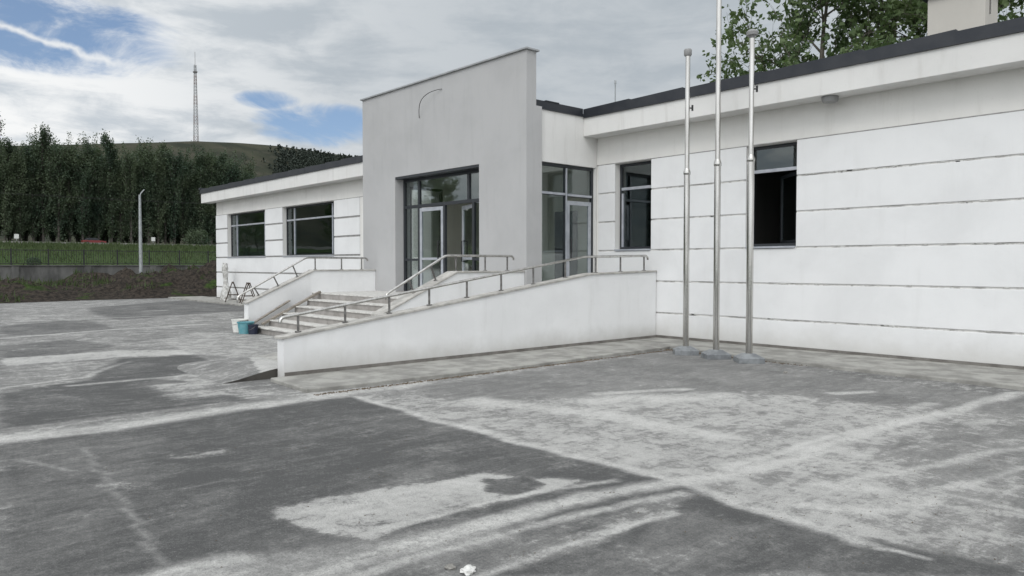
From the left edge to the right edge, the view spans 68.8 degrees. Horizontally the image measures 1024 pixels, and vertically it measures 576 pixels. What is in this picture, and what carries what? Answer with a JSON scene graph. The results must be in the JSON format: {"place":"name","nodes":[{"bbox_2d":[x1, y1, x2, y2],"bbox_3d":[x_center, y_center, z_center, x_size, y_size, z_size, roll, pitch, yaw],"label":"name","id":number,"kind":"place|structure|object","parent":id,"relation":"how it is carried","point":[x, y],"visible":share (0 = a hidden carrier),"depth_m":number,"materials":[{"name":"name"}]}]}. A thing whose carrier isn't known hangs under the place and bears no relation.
{"place":"outdoors","nodes":[
{"label":"outdoors","id":0,"kind":"place"},
{"bbox_2d":[1,241,215,245],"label":"road","id":1,"kind":"structure","parent":0,"point":[94,243],"depth_m":125.23,"materials":[{"name":"grey asphalt"}]},
{"bbox_2d":[81,238,105,242],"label":"parked car","id":2,"kind":"object","parent":1,"relation":"on","point":[91,240],"visible":0.61,"depth_m":127.57,"materials":[{"name":"red metal"}]},
{"bbox_2d":[0,141,342,264],"bbox_3d":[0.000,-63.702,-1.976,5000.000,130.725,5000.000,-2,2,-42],"label":"terrain","id":3,"kind":"structure","parent":0,"point":[259,154],"depth_m":497.79,"materials":[{"name":"green plant"}]},
{"bbox_2d":[0,111,8,202],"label":"tall tree","id":4,"kind":"object","parent":3,"relation":"on","point":[1,142],"visible":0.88,"depth_m":125.54,"materials":[{"name":"green plant"}]},
{"bbox_2d":[0,139,15,240],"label":"tall tree","id":5,"kind":"object","parent":3,"relation":"on","point":[5,155],"visible":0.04,"depth_m":144.82,"materials":[{"name":"green plant"}]},
{"bbox_2d":[1,139,14,238],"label":"tall tree","id":6,"kind":"object","parent":3,"relation":"on","point":[14,176],"visible":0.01,"depth_m":138.60,"materials":[{"name":"green plant"}]},
{"bbox_2d":[0,136,19,240],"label":"tall tree","id":7,"kind":"object","parent":3,"relation":"on","point":[9,150],"visible":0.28,"depth_m":129.90,"materials":[{"name":"green plant"}]},
{"bbox_2d":[0,153,21,240],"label":"tall tree","id":8,"kind":"object","parent":3,"relation":"on","point":[6,190],"visible":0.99,"depth_m":125.76,"materials":[{"name":"green plant"}]},
{"bbox_2d":[8,141,32,240],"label":"tall tree","id":9,"kind":"object","parent":3,"relation":"on","point":[20,167],"visible":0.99,"depth_m":127.78,"materials":[{"name":"green plant"}]},
{"bbox_2d":[14,149,28,240],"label":"tall tree","id":10,"kind":"object","parent":3,"relation":"on","point":[25,235],"visible":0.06,"depth_m":133.70,"materials":[{"name":"green plant"}]},
{"bbox_2d":[20,142,43,241],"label":"tall tree","id":11,"kind":"object","parent":3,"relation":"on","point":[33,215],"visible":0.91,"depth_m":129.79,"materials":[{"name":"green plant"}]},
{"bbox_2d":[26,257,39,264],"bbox_3d":[-31.361,-1.699,49.049,0.938,0.695,0.942,-2,2,-42],"label":"bush","id":12,"kind":"object","parent":3,"relation":"on","point":[37,260],"visible":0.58,"depth_m":48.90,"materials":[{"name":"green plant"}]},
{"bbox_2d":[24,125,53,241],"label":"tall tree","id":13,"kind":"object","parent":3,"relation":"on","point":[33,144],"visible":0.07,"depth_m":133.81,"materials":[{"name":"green plant"}]},
{"bbox_2d":[34,189,44,241],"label":"tall tree","id":14,"kind":"object","parent":3,"relation":"on","point":[37,237],"depth_m":139.32,"materials":[{"name":"plant"}]},
{"bbox_2d":[26,122,57,241],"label":"tall tree","id":15,"kind":"object","parent":3,"relation":"on","point":[43,145],"visible":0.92,"depth_m":130.49,"materials":[{"name":"green plant"}]},
{"bbox_2d":[44,137,61,240],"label":"tall tree","id":16,"kind":"object","parent":3,"relation":"on","point":[52,163],"visible":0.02,"depth_m":141.25,"materials":[{"name":"green plant"}]},
{"bbox_2d":[47,162,64,241],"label":"tall tree","id":17,"kind":"object","parent":3,"relation":"on","point":[53,236],"visible":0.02,"depth_m":134.47,"materials":[{"name":"green plant"}]},
{"bbox_2d":[40,141,72,241],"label":"tall tree","id":18,"kind":"object","parent":3,"relation":"on","point":[53,188],"visible":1,"depth_m":131.08,"materials":[{"name":"green plant"}]},
{"bbox_2d":[53,145,69,241],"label":"tall tree","id":19,"kind":"object","parent":3,"relation":"on","point":[63,232],"visible":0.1,"depth_m":137.80,"materials":[{"name":"green plant"}]},
{"bbox_2d":[54,132,85,241],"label":"tall tree","id":20,"kind":"object","parent":3,"relation":"on","point":[69,218],"visible":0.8,"depth_m":133.15,"materials":[{"name":"green plant"}]},
{"bbox_2d":[65,145,84,241],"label":"tall tree","id":21,"kind":"object","parent":3,"relation":"on","point":[73,228],"visible":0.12,"depth_m":137.40,"materials":[{"name":"green plant"}]},
{"bbox_2d":[66,147,97,239],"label":"tall tree","id":22,"kind":"object","parent":3,"relation":"on","point":[84,176],"visible":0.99,"depth_m":133.17,"materials":[{"name":"green plant"}]},
{"bbox_2d":[78,133,99,237],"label":"tall tree","id":23,"kind":"object","parent":3,"relation":"on","point":[88,154],"visible":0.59,"depth_m":135.43,"materials":[{"name":"green plant"}]},
{"bbox_2d":[79,144,98,237],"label":"tall tree","id":24,"kind":"object","parent":3,"relation":"on","point":[91,236],"visible":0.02,"depth_m":139.44,"materials":[{"name":"green plant"}]},
{"bbox_2d":[79,131,101,237],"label":"tall tree","id":25,"kind":"object","parent":3,"relation":"on","point":[83,138],"visible":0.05,"depth_m":146.80,"materials":[{"name":"green plant"}]},
{"bbox_2d":[87,155,109,239],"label":"tall tree","id":26,"kind":"object","parent":3,"relation":"on","point":[101,191],"visible":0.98,"depth_m":135.85,"materials":[{"name":"green plant"}]},
{"bbox_2d":[92,144,109,240],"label":"tall tree","id":27,"kind":"object","parent":3,"relation":"on","point":[104,235],"visible":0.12,"depth_m":141.15,"materials":[{"name":"green plant"}]},
{"bbox_2d":[0,265,202,281],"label":"retaining wall","id":28,"kind":"structure","parent":3,"relation":"on","point":[47,272],"depth_m":47.84,"materials":[{"name":"concrete"}]},
{"bbox_2d":[0,248,208,264],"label":"fence","id":29,"kind":"object","parent":28,"relation":"on","point":[84,250],"visible":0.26,"depth_m":49.18,"materials":[{"name":"metal"}]},
{"bbox_2d":[0,240,215,264],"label":"meadow grass","id":30,"kind":"structure","parent":3,"relation":"on","point":[49,245],"depth_m":96.42,"materials":[{"name":"green plant"}]},
{"bbox_2d":[0,260,216,302],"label":"soil heap","id":31,"kind":"object","parent":3,"relation":"on","point":[197,281],"visible":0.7,"depth_m":37.98,"materials":[{"name":"brown soil"}]},
{"bbox_2d":[0,265,196,302],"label":"weeds","id":32,"kind":"object","parent":31,"relation":"on","point":[61,282],"visible":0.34,"depth_m":42.39,"materials":[{"name":"green plant"}]},
{"bbox_2d":[139,190,143,272],"bbox_3d":[-23.959,-3.393,48.305,0.338,5.972,0.441,1,2,19],"label":"street lamp","id":33,"kind":"object","parent":31,"relation":"on","point":[140,247],"visible":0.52,"depth_m":48.19,"materials":[{"name":"grey metal"}]},
{"bbox_2d":[95,129,124,242],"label":"tall tree","id":34,"kind":"object","parent":3,"relation":"on","point":[111,203],"visible":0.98,"depth_m":136.86,"materials":[{"name":"green plant"}]},
{"bbox_2d":[108,151,123,242],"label":"tall tree","id":35,"kind":"object","parent":3,"relation":"on","point":[116,238],"visible":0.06,"depth_m":144.01,"materials":[{"name":"green plant"}]},
{"bbox_2d":[106,157,130,242],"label":"tall tree","id":36,"kind":"object","parent":3,"relation":"on","point":[121,221],"visible":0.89,"depth_m":138.29,"materials":[{"name":"green plant"}]},
{"bbox_2d":[117,152,138,242],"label":"tall tree","id":37,"kind":"object","parent":3,"relation":"on","point":[127,196],"visible":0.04,"depth_m":145.14,"materials":[{"name":"green plant"}]},
{"bbox_2d":[117,141,143,242],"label":"tall tree","id":38,"kind":"object","parent":3,"relation":"on","point":[131,175],"visible":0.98,"depth_m":138.49,"materials":[{"name":"green plant"}]},
{"bbox_2d":[132,147,142,242],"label":"tall tree","id":39,"kind":"object","parent":3,"relation":"on","point":[135,152],"visible":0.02,"depth_m":151.84,"materials":[{"name":"green plant"}]},
{"bbox_2d":[127,151,151,242],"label":"tall tree","id":40,"kind":"object","parent":3,"relation":"on","point":[137,203],"visible":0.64,"depth_m":140.38,"materials":[{"name":"green plant"}]},
{"bbox_2d":[132,137,154,243],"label":"tall tree","id":41,"kind":"object","parent":3,"relation":"on","point":[140,151],"visible":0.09,"depth_m":144.81,"materials":[{"name":"green plant"}]},
{"bbox_2d":[136,138,160,243],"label":"tall tree","id":42,"kind":"object","parent":3,"relation":"on","point":[148,196],"visible":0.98,"depth_m":140.65,"materials":[{"name":"green plant"}]},
{"bbox_2d":[146,153,166,243],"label":"tall tree","id":43,"kind":"object","parent":3,"relation":"on","point":[156,191],"visible":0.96,"depth_m":141.80,"materials":[{"name":"green plant"}]},
{"bbox_2d":[151,170,162,242],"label":"tall tree","id":44,"kind":"object","parent":3,"relation":"on","point":[153,235],"visible":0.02,"depth_m":147.21,"materials":[{"name":"green plant"}]},
{"bbox_2d":[153,140,176,243],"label":"tall tree","id":45,"kind":"object","parent":3,"relation":"on","point":[163,170],"visible":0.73,"depth_m":143.45,"materials":[{"name":"green plant"}]},
{"bbox_2d":[162,188,172,243],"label":"tall tree","id":46,"kind":"object","parent":3,"relation":"on","point":[168,237],"visible":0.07,"depth_m":148.35,"materials":[{"name":"green plant"}]},
{"bbox_2d":[159,146,187,243],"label":"tall tree","id":47,"kind":"object","parent":3,"relation":"on","point":[173,218],"visible":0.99,"depth_m":143.43,"materials":[{"name":"green plant"}]},
{"bbox_2d":[170,180,184,243],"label":"tall tree","id":48,"kind":"object","parent":3,"relation":"on","point":[178,237],"visible":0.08,"depth_m":151.02,"materials":[{"name":"plant"}]},
{"bbox_2d":[170,148,193,242],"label":"tall tree","id":49,"kind":"object","parent":3,"relation":"on","point":[183,232],"visible":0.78,"depth_m":145.62,"materials":[{"name":"green plant"}]},
{"bbox_2d":[179,149,197,241],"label":"tall tree","id":50,"kind":"object","parent":3,"relation":"on","point":[191,166],"visible":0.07,"depth_m":151.16,"materials":[{"name":"green plant"}]},
{"bbox_2d":[183,168,201,241],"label":"tall tree","id":51,"kind":"object","parent":3,"relation":"on","point":[191,190],"visible":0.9,"depth_m":146.47,"materials":[{"name":"green plant"}]},
{"bbox_2d":[193,64,198,140],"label":"radio mast","id":52,"kind":"object","parent":3,"relation":"on","point":[194,106],"visible":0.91,"depth_m":581.02,"materials":[{"name":"metal"}]},
{"bbox_2d":[182,229,212,244],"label":"bush","id":53,"kind":"object","parent":3,"relation":"on","point":[189,234],"visible":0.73,"depth_m":138.40,"materials":[{"name":"green plant"}]},
{"bbox_2d":[190,140,210,242],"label":"tall tree","id":54,"kind":"object","parent":3,"relation":"on","point":[201,166],"visible":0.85,"depth_m":147.22,"materials":[{"name":"green plant"}]},
{"bbox_2d":[201,151,220,244],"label":"tall tree","id":55,"kind":"object","parent":3,"relation":"on","point":[209,163],"visible":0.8,"depth_m":148.62,"materials":[{"name":"green plant"}]},
{"bbox_2d":[204,149,225,243],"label":"tall tree","id":56,"kind":"object","parent":3,"relation":"on","point":[219,168],"visible":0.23,"depth_m":150.76,"materials":[{"name":"green plant"}]},
{"bbox_2d":[215,149,231,183],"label":"tall tree","id":57,"kind":"object","parent":3,"relation":"on","point":[222,159],"visible":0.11,"depth_m":154.27,"materials":[{"name":"green plant"}]},
{"bbox_2d":[218,159,241,184],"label":"tall tree","id":58,"kind":"object","parent":3,"relation":"on","point":[228,169],"visible":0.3,"depth_m":150.78,"materials":[{"name":"green plant"}]},
{"bbox_2d":[224,148,244,177],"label":"tall tree","id":59,"kind":"object","parent":3,"relation":"on","point":[234,161],"visible":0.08,"depth_m":162.54,"materials":[{"name":"green plant"}]},
{"bbox_2d":[227,159,246,181],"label":"tall tree","id":60,"kind":"object","parent":3,"relation":"on","point":[238,172],"visible":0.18,"depth_m":152.62,"materials":[{"name":"green plant"}]},
{"bbox_2d":[238,151,256,177],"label":"tall tree","id":61,"kind":"object","parent":3,"relation":"on","point":[250,165],"visible":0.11,"depth_m":159.73,"materials":[{"name":"green plant"}]},
{"bbox_2d":[242,168,254,180],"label":"tall tree","id":62,"kind":"object","parent":3,"relation":"on","point":[248,174],"visible":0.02,"depth_m":153.90,"materials":[{"name":"green plant"}]},
{"bbox_2d":[244,166,254,178],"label":"tall tree","id":63,"kind":"object","parent":3,"relation":"on","point":[248,171],"visible":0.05,"depth_m":155.18,"materials":[{"name":"green plant"}]},
{"bbox_2d":[263,144,357,173],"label":"hillside wood","id":64,"kind":"object","parent":3,"relation":"on","point":[308,157],"visible":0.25,"depth_m":549.62,"materials":[{"name":"green plant"}]},
{"bbox_2d":[696,0,927,81],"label":"poplar tree","id":65,"kind":"object","parent":3,"relation":"on","point":[799,26],"visible":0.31,"depth_m":27.78,"materials":[{"name":"green plant"}]},
{"bbox_2d":[840,0,1023,49],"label":"poplar tree","id":66,"kind":"object","parent":3,"relation":"on","point":[1002,5],"visible":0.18,"depth_m":27.04,"materials":[{"name":"green plant"}]},
{"bbox_2d":[998,0,1023,21],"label":"poplar tree","id":67,"kind":"object","parent":3,"relation":"on","point":[1011,2],"depth_m":24.93,"materials":[{"name":"green plant"}]},
{"bbox_2d":[168,296,244,305],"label":"wing pavement","id":68,"kind":"structure","parent":0,"point":[216,300],"depth_m":32.78,"materials":[{"name":"concrete"}]},
{"bbox_2d":[220,263,231,299],"bbox_3d":[-12.477,-0.281,32.589,0.469,1.620,0.592,-2,2,-42],"label":"wrapped bundle","id":69,"kind":"object","parent":68,"relation":"on","point":[225,290],"visible":0.99,"depth_m":32.47,"materials":[{"name":"plastic"}]},
{"bbox_2d":[225,282,239,301],"bbox_3d":[-11.608,0.164,31.108,0.638,0.836,0.640,-1,2,-20],"label":"trestle","id":70,"kind":"object","parent":68,"relation":"on","point":[232,294],"visible":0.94,"depth_m":30.87,"materials":[{"name":"grey metal"}]},
{"bbox_2d":[239,282,254,303],"bbox_3d":[-10.540,0.201,29.917,0.638,0.836,0.640,-1,2,-27],"label":"trestle","id":71,"kind":"object","parent":68,"relation":"on","point":[248,283],"visible":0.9,"depth_m":30.05,"materials":[{"name":"grey metal"}]},
{"bbox_2d":[271,337,702,392],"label":"ramp pavement","id":72,"kind":"structure","parent":0,"point":[345,379],"depth_m":11.52,"materials":[{"name":"concrete"}]},
{"bbox_2d":[0,298,1023,575],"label":"asphalt yard","id":73,"kind":"structure","parent":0,"point":[106,386],"depth_m":5.94,"materials":[{"name":"grey asphalt"}]},
{"bbox_2d":[177,357,277,383],"bbox_3d":[-4.090,1.164,11.986,2.950,0.158,3.150,-2,2,-42],"label":"ramp apron","id":74,"kind":"object","parent":73,"relation":"on","point":[222,371],"visible":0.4,"depth_m":11.04,"materials":[{"name":"concrete"}]},
{"bbox_2d":[224,369,276,383],"bbox_3d":[-3.727,1.231,10.197,1.100,0.166,0.001,-2,2,-42],"label":"apron edge","id":75,"kind":"object","parent":74,"relation":"attached to","point":[269,374],"visible":0.51,"depth_m":10.41,"materials":[{"name":"concrete"}]},
{"bbox_2d":[231,319,247,331],"bbox_3d":[-6.482,0.896,17.806,0.384,0.304,0.388,-2,2,-42],"label":"bucket","id":76,"kind":"object","parent":73,"relation":"on","point":[235,325],"visible":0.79,"depth_m":17.66,"materials":[{"name":"plastic"}]},
{"bbox_2d":[237,321,254,333],"bbox_3d":[-6.199,0.923,17.416,0.394,0.274,0.394,-2,2,-42],"label":"tub","id":77,"kind":"object","parent":73,"relation":"on","point":[242,327],"visible":0.88,"depth_m":17.27,"materials":[{"name":"teal plastic"}]},
{"bbox_2d":[247,324,258,333],"bbox_3d":[-5.968,0.954,17.248,0.254,0.224,0.258,-2,2,-42],"label":"bucket","id":78,"kind":"object","parent":73,"relation":"on","point":[252,328],"visible":1,"depth_m":17.16,"materials":[{"name":"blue plastic"}]},
{"bbox_2d":[236,254,524,335],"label":"entrance stairs","id":79,"kind":"structure","parent":73,"relation":"on","point":[338,286],"depth_m":17.30,"materials":[{"name":"concrete"}]},
{"bbox_2d":[254,300,289,323],"bbox_3d":[-5.848,0.600,18.056,0.090,0.583,1.063,2,3,45],"label":"plank","id":80,"kind":"object","parent":79,"relation":"on","point":[271,311],"visible":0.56,"depth_m":18.07,"materials":[{"name":"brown wood"}]},
{"bbox_2d":[261,291,320,324],"bbox_3d":[-5.325,0.474,18.105,1.519,0.772,0.100,-2,2,-42],"label":"plank","id":81,"kind":"object","parent":79,"relation":"on","point":[291,307],"visible":1,"depth_m":18.06,"materials":[{"name":"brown wood"}]},
{"bbox_2d":[444,563,455,569],"bbox_3d":[-0.323,1.472,3.943,0.059,0.031,0.051,2,2,41],"label":"stone","id":82,"kind":"object","parent":73,"relation":"on","point":[451,566],"visible":1,"depth_m":3.93,"materials":[{"name":"grey stone"}]},
{"bbox_2d":[257,255,656,376],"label":"access ramp","id":83,"kind":"structure","parent":73,"relation":"on","point":[595,307],"depth_m":12.87,"materials":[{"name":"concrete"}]},
{"bbox_2d":[460,564,475,575],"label":"plaster lump","id":84,"kind":"object","parent":73,"relation":"on","point":[468,570],"visible":1,"depth_m":3.88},
{"bbox_2d":[54,349,1023,570],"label":"grit","id":85,"kind":"object","parent":73,"relation":"on","point":[469,375],"visible":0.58,"depth_m":10.06,"materials":[{"name":"grey gravel"}]},
{"bbox_2d":[199,0,1023,369],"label":"community building","id":86,"kind":"structure","parent":73,"relation":"on","point":[889,202],"depth_m":14.67,"materials":[{"name":"paint"}]},
{"bbox_2d":[227,210,265,257],"bbox_3d":[-11.384,-2.282,32.207,0.260,1.945,4.030,-2,2,-42],"label":"window","id":87,"kind":"structure","parent":86,"relation":"in","point":[236,215],"depth_m":33.23,"materials":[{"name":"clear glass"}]},
{"bbox_2d":[282,202,334,256],"bbox_3d":[-7.581,-2.151,27.964,0.260,1.945,4.130,-2,2,-42],"label":"window","id":88,"kind":"structure","parent":86,"relation":"in","point":[332,203],"depth_m":28.36,"materials":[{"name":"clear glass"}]},
{"bbox_2d":[396,169,478,291],"bbox_3d":[-1.611,-1.312,18.343,0.685,2.915,3.420,-2,2,-42],"label":"entrance door","id":89,"kind":"structure","parent":86,"relation":"in","point":[442,205],"depth_m":18.30,"materials":[{"name":"grey metal"}]},
{"bbox_2d":[555,211,577,278],"bbox_3d":[1.418,-0.960,19.645,0.037,2.100,0.800,-2,2,-42],"label":"inner door","id":90,"kind":"structure","parent":86,"relation":"in","point":[573,265],"depth_m":19.69,"materials":[{"name":"glass"}]},
{"bbox_2d":[542,162,592,276],"bbox_3d":[1.190,-1.278,16.683,1.780,2.920,0.171,-2,2,-42],"label":"side door","id":91,"kind":"structure","parent":86,"relation":"in","point":[566,204],"depth_m":16.74,"materials":[{"name":"grey metal"}]},
{"bbox_2d":[614,161,650,250],"bbox_3d":[2.716,-1.794,16.477,0.260,1.945,0.990,-2,2,-42],"label":"window","id":92,"kind":"structure","parent":86,"relation":"in","point":[622,189],"depth_m":16.82,"materials":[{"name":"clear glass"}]},
{"bbox_2d":[745,142,796,248],"bbox_3d":[5.127,-1.725,14.242,0.867,1.945,1.000,-2,2,-42],"label":"window","id":93,"kind":"structure","parent":86,"relation":"in","point":[786,243],"depth_m":14.23,"materials":[{"name":"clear glass"}]},
{"bbox_2d":[821,95,838,103],"bbox_3d":[5.470,-3.235,12.863,0.280,0.100,0.280,-2,2,-42],"label":"eave lamp","id":94,"kind":"object","parent":86,"relation":"attached to","point":[829,99],"visible":1,"depth_m":12.77,"materials":[{"name":"white plastic"}]},
{"bbox_2d":[673,48,698,355],"bbox_3d":[3.103,-1.518,13.280,0.420,5.410,0.360,0,2,6],"label":"flagpole","id":95,"kind":"object","parent":73,"relation":"on","point":[685,349],"visible":1,"depth_m":13.24,"materials":[{"name":"metal"}]},
{"bbox_2d":[701,0,730,359],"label":"flagpole","id":96,"kind":"object","parent":73,"relation":"on","point":[715,353],"visible":1,"depth_m":12.67,"materials":[{"name":"metal"}]},
{"bbox_2d":[733,29,764,363],"bbox_3d":[3.886,-1.484,12.182,0.420,5.410,0.360,0,2,2],"label":"flagpole","id":97,"kind":"object","parent":73,"relation":"on","point":[748,356],"visible":1,"depth_m":12.14,"materials":[{"name":"metal"}]},
{"bbox_2d":[670,342,1023,390],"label":"pavement strip","id":98,"kind":"object","parent":73,"relation":"on","point":[1006,378],"visible":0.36,"depth_m":11.38,"materials":[{"name":"concrete"}]},
{"bbox_2d":[0,0,1023,155],"label":"sky","id":99,"kind":"structure","parent":0,"point":[297,73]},
{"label":"utility pole","id":100,"kind":"object","parent":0,"visible":0},
{"bbox_2d":[0,192,215,203],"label":"power cable","id":101,"kind":"object","parent":100,"relation":"attached to","point":[104,198],"visible":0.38,"depth_m":118.03,"materials":[{"name":"black metal"}]}
]}

